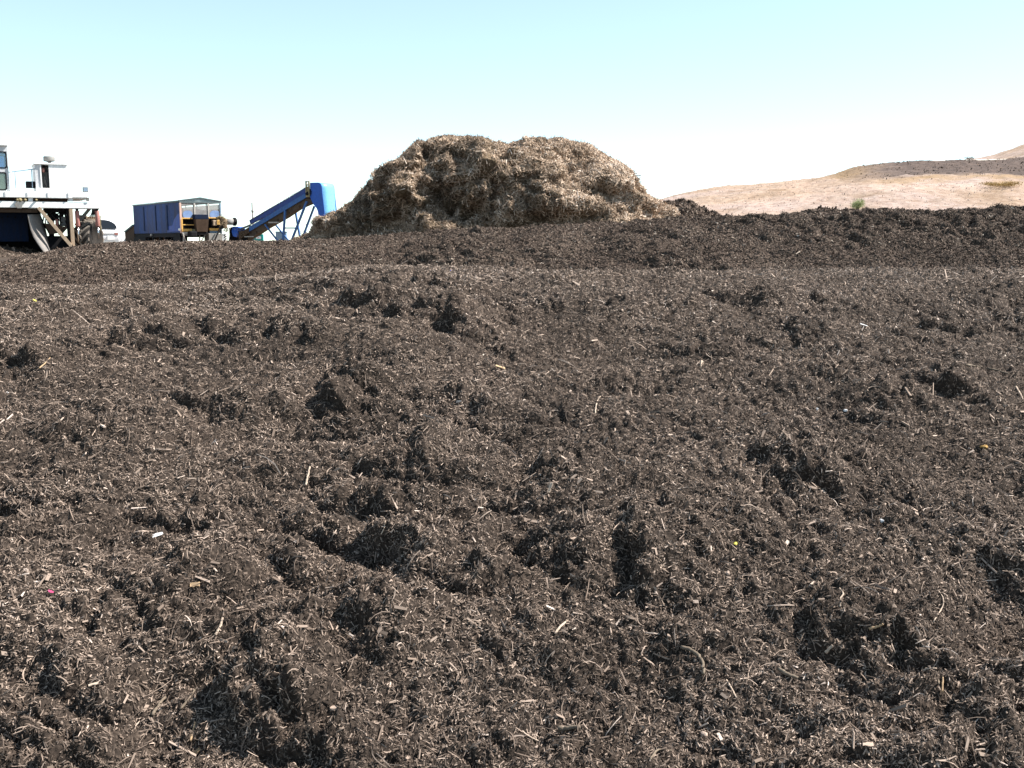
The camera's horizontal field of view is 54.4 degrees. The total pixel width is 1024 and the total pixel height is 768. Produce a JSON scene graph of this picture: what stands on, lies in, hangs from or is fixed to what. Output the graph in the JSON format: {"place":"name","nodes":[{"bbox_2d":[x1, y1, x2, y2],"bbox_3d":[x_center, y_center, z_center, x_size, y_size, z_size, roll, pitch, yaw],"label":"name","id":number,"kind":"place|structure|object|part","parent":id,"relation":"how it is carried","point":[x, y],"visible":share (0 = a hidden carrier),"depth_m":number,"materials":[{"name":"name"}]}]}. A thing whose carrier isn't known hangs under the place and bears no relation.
{"place":"outdoors","nodes":[
{"label":"outdoors","id":0,"kind":"place"},
{"bbox_2d":[0,241,197,260],"bbox_3d":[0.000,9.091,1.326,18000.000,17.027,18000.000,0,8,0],"label":"ground","id":1,"kind":"structure","parent":0,"point":[3,258],"depth_m":36.40,"materials":[{"name":"soil"}]},
{"bbox_2d":[0,244,41,256],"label":"compost windrow","id":2,"kind":"object","parent":1,"relation":"on","point":[7,251],"visible":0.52,"depth_m":39.63,"materials":[{"name":"brown soil"}]},
{"bbox_2d":[0,143,103,251],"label":"windrow turner","id":3,"kind":"object","parent":1,"relation":"on","point":[22,223],"visible":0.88,"depth_m":40.05,"materials":[{"name":"white paint"}]},
{"bbox_2d":[101,218,119,242],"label":"parked car","id":4,"kind":"object","parent":1,"relation":"on","point":[110,230],"visible":0.15,"depth_m":55.56,"materials":[{"name":"white paint"}]},
{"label":"rear window","id":5,"kind":"part","parent":4,"relation":"part of","materials":[{"name":"grey glass"}]},
{"bbox_2d":[120,232,124,240],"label":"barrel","id":6,"kind":"object","parent":1,"relation":"on","point":[122,236],"visible":0.39,"depth_m":57.23,"materials":[{"name":"white paint"}]},
{"bbox_2d":[124,197,236,241],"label":"trommel screen","id":7,"kind":"object","parent":1,"relation":"on","point":[174,220],"visible":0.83,"depth_m":55.46,"materials":[{"name":"blue paint"}]},
{"bbox_2d":[254,234,263,240],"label":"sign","id":8,"kind":"object","parent":1,"relation":"on","point":[260,237],"visible":0.41,"depth_m":69.23,"materials":[{"name":"teal paint"}]},
{"bbox_2d":[229,181,336,240],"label":"conveyor","id":9,"kind":"object","parent":1,"relation":"on","point":[321,197],"visible":0.94,"depth_m":54.55,"materials":[{"name":"blue metal"}]},
{"bbox_2d":[290,133,688,239],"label":"straw pile","id":10,"kind":"object","parent":1,"relation":"on","point":[448,181],"visible":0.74,"depth_m":44.33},
{"bbox_2d":[0,260,1023,767],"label":"compost windrow","id":11,"kind":"object","parent":1,"relation":"on","point":[204,426],"visible":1,"depth_m":3.39,"materials":[{"name":"brown soil"}]},
{"bbox_2d":[152,532,162,537],"bbox_3d":[-1.201,0.510,3.363,0.044,0.015,0.011,-5,9,-29],"label":"plastic shred","id":12,"kind":"object","parent":11,"relation":"on","point":[157,534],"visible":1,"depth_m":3.36,"materials":[{"name":"white plastic"}]},
{"bbox_2d":[151,696,165,715],"bbox_3d":[-0.943,0.861,2.663,0.012,0.020,0.086,1,8,4],"label":"stick","id":13,"kind":"object","parent":11,"relation":"on","point":[156,707],"visible":1,"depth_m":2.65,"materials":[{"name":"beige wood"}]},
{"bbox_2d":[179,689,195,709],"bbox_3d":[-0.868,0.847,2.681,0.018,0.024,0.096,1,8,8],"label":"stick","id":14,"kind":"object","parent":11,"relation":"on","point":[183,704],"visible":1,"depth_m":2.65,"materials":[{"name":"beige wood"}]},
{"bbox_2d":[189,722,195,740],"bbox_3d":[-0.827,0.901,2.580,0.007,0.030,0.051,0,8,0],"label":"stick","id":15,"kind":"object","parent":11,"relation":"on","point":[191,736],"visible":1,"depth_m":2.58,"materials":[{"name":"beige wood"}]},
{"bbox_2d":[190,582,199,587],"bbox_3d":[-0.964,0.610,3.025,0.030,0.017,0.016,0,8,0],"label":"wood chip","id":16,"kind":"object","parent":11,"relation":"on","point":[194,583],"visible":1,"depth_m":3.02,"materials":[{"name":"beige wood"}]},
{"bbox_2d":[215,617,223,634],"bbox_3d":[-0.831,0.688,2.829,0.011,0.041,0.040,3,9,21],"label":"splinter","id":17,"kind":"object","parent":11,"relation":"on","point":[218,628],"visible":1,"depth_m":2.83,"materials":[{"name":"brown wood"}]},
{"bbox_2d":[305,466,310,485],"bbox_3d":[-0.784,0.354,3.821,0.010,0.065,0.063,1,8,5],"label":"stick","id":18,"kind":"object","parent":11,"relation":"on","point":[307,476],"visible":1,"depth_m":3.82,"materials":[{"name":"brown wood"}]},
{"bbox_2d":[330,705,337,710],"bbox_3d":[-0.460,0.842,2.583,0.027,0.017,0.022,-1,8,-4],"label":"stone","id":19,"kind":"object","parent":11,"relation":"on","point":[333,707],"visible":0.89,"depth_m":2.58,"materials":[{"name":"beige stone"}]},
{"bbox_2d":[522,730,538,740],"bbox_3d":[0.046,0.886,2.500,0.050,0.022,0.012,3,9,23],"label":"twig","id":20,"kind":"object","parent":11,"relation":"on","point":[529,736],"visible":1,"depth_m":2.50,"materials":[{"name":"brown wood"}]},
{"bbox_2d":[547,482,552,492],"bbox_3d":[0.137,0.371,3.566,0.014,0.035,0.023,5,10,33],"label":"wood chip","id":21,"kind":"object","parent":11,"relation":"on","point":[550,487],"visible":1,"depth_m":3.56,"materials":[{"name":"grey wood"}]},
{"bbox_2d":[554,620,567,634],"bbox_3d":[0.141,0.689,2.825,0.010,0.019,0.084,5,9,28],"label":"stick","id":22,"kind":"object","parent":11,"relation":"on","point":[559,627],"visible":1,"depth_m":2.81,"materials":[{"name":"brown wood"}]},
{"bbox_2d":[557,724,580,730],"bbox_3d":[0.142,0.864,2.499,0.064,0.030,0.017,4,9,28],"label":"branch piece","id":23,"kind":"object","parent":11,"relation":"on","point":[565,728],"visible":1,"depth_m":2.50,"materials":[{"name":"brown wood"}]},
{"bbox_2d":[650,748,671,759],"bbox_3d":[0.344,0.879,2.372,0.031,0.034,0.115,6,10,34],"label":"twig","id":24,"kind":"object","parent":11,"relation":"on","point":[654,753],"visible":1,"depth_m":2.38,"materials":[{"name":"beige wood"}]},
{"bbox_2d":[680,645,704,674],"bbox_3d":[0.497,0.742,2.683,0.034,0.036,0.125,-3,9,-19],"label":"stick","id":25,"kind":"object","parent":11,"relation":"on","point":[694,652],"visible":1,"depth_m":2.69,"materials":[{"name":"beige wood"}]},
{"bbox_2d":[700,731,707,736],"bbox_3d":[0.477,0.870,2.470,0.020,0.016,0.016,7,11,38],"label":"stone","id":26,"kind":"object","parent":11,"relation":"on","point":[704,733],"visible":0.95,"depth_m":2.47,"materials":[{"name":"beige stone"}]},
{"bbox_2d":[726,679,736,697],"bbox_3d":[0.571,0.793,2.591,0.006,0.016,0.079,-1,8,-6],"label":"twig","id":27,"kind":"object","parent":11,"relation":"on","point":[731,688],"visible":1,"depth_m":2.59,"materials":[{"name":"brown wood"}]},
{"bbox_2d":[777,667,797,678],"bbox_3d":[0.717,0.756,2.596,0.059,0.018,0.021,8,11,43],"label":"stick","id":28,"kind":"object","parent":11,"relation":"on","point":[783,671],"visible":1,"depth_m":2.59,"materials":[{"name":"beige wood"}]},
{"bbox_2d":[862,742,873,746],"bbox_3d":[0.830,0.841,2.324,0.030,0.011,0.009,-2,8,-11],"label":"wood chip","id":29,"kind":"object","parent":11,"relation":"on","point":[870,744],"visible":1,"depth_m":2.32,"materials":[{"name":"wood"}]},
{"bbox_2d":[869,623,883,629],"bbox_3d":[0.976,0.650,2.668,0.039,0.025,0.011,2,9,16],"label":"stick","id":30,"kind":"object","parent":11,"relation":"on","point":[875,627],"visible":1,"depth_m":2.67,"materials":[{"name":"beige wood"}]},
{"bbox_2d":[933,590,943,621],"bbox_3d":[1.225,0.641,2.853,0.020,0.030,0.231,4,9,26],"label":"twig","id":31,"kind":"object","parent":11,"relation":"on","point":[941,607],"visible":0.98,"depth_m":2.88,"materials":[{"name":"brown wood"}]},
{"bbox_2d":[941,676,943,692],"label":"stick","id":32,"kind":"object","parent":11,"relation":"on","point":[942,682],"visible":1,"depth_m":2.50,"materials":[{"name":"beige wood"}]},
{"bbox_2d":[965,364,1008,373],"bbox_3d":[2.281,-0.082,4.854,0.224,0.055,0.175,0,8,0],"label":"twig","id":33,"kind":"object","parent":11,"relation":"on","point":[987,368],"visible":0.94,"depth_m":4.86,"materials":[{"name":"beige wood"}]},
{"bbox_2d":[0,203,1023,285],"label":"compost windrow","id":34,"kind":"object","parent":1,"relation":"on","point":[992,237],"visible":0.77,"depth_m":13.74,"materials":[{"name":"brown soil"}]},
{"bbox_2d":[663,197,720,218],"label":"compost heap","id":35,"kind":"object","parent":1,"relation":"on","point":[690,208],"visible":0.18,"depth_m":54.94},
{"bbox_2d":[792,205,856,214],"bbox_3d":[7.927,-3.468,24.211,2.771,1.757,2.895,0,8,0],"label":"compost heap","id":36,"kind":"object","parent":1,"relation":"on","point":[822,210],"visible":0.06,"depth_m":23.96,"materials":[{"name":"brown soil"}]},
{"bbox_2d":[275,231,287,239],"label":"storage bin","id":37,"kind":"object","parent":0,"point":[278,235],"visible":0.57,"depth_m":79.11,"materials":[{"name":"white plastic"}]},
{"bbox_2d":[0,0,1023,240],"label":"sky","id":38,"kind":"structure","parent":0,"point":[238,104],"materials":[{"name":"blue"}]},
{"bbox_2d":[661,157,1023,215],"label":"hill","id":39,"kind":"structure","parent":0,"point":[936,193],"depth_m":150.54,"materials":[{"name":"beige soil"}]},
{"bbox_2d":[850,197,864,209],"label":"shrub","id":40,"kind":"object","parent":39,"relation":"on","point":[857,204],"visible":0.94,"depth_m":126.96,"materials":[{"name":"green plant"}]},
{"bbox_2d":[976,181,1022,186],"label":"shrub","id":41,"kind":"object","parent":39,"relation":"on","point":[994,183],"visible":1,"depth_m":141.84,"materials":[{"name":"yellow plant"}]},
{"bbox_2d":[925,159,1002,160],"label":"road","id":42,"kind":"structure","parent":0,"point":[975,159],"depth_m":199.59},
{"bbox_2d":[964,144,1023,159],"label":"hill","id":43,"kind":"structure","parent":0,"point":[1017,152],"depth_m":303.78,"materials":[{"name":"beige soil"}]}
]}

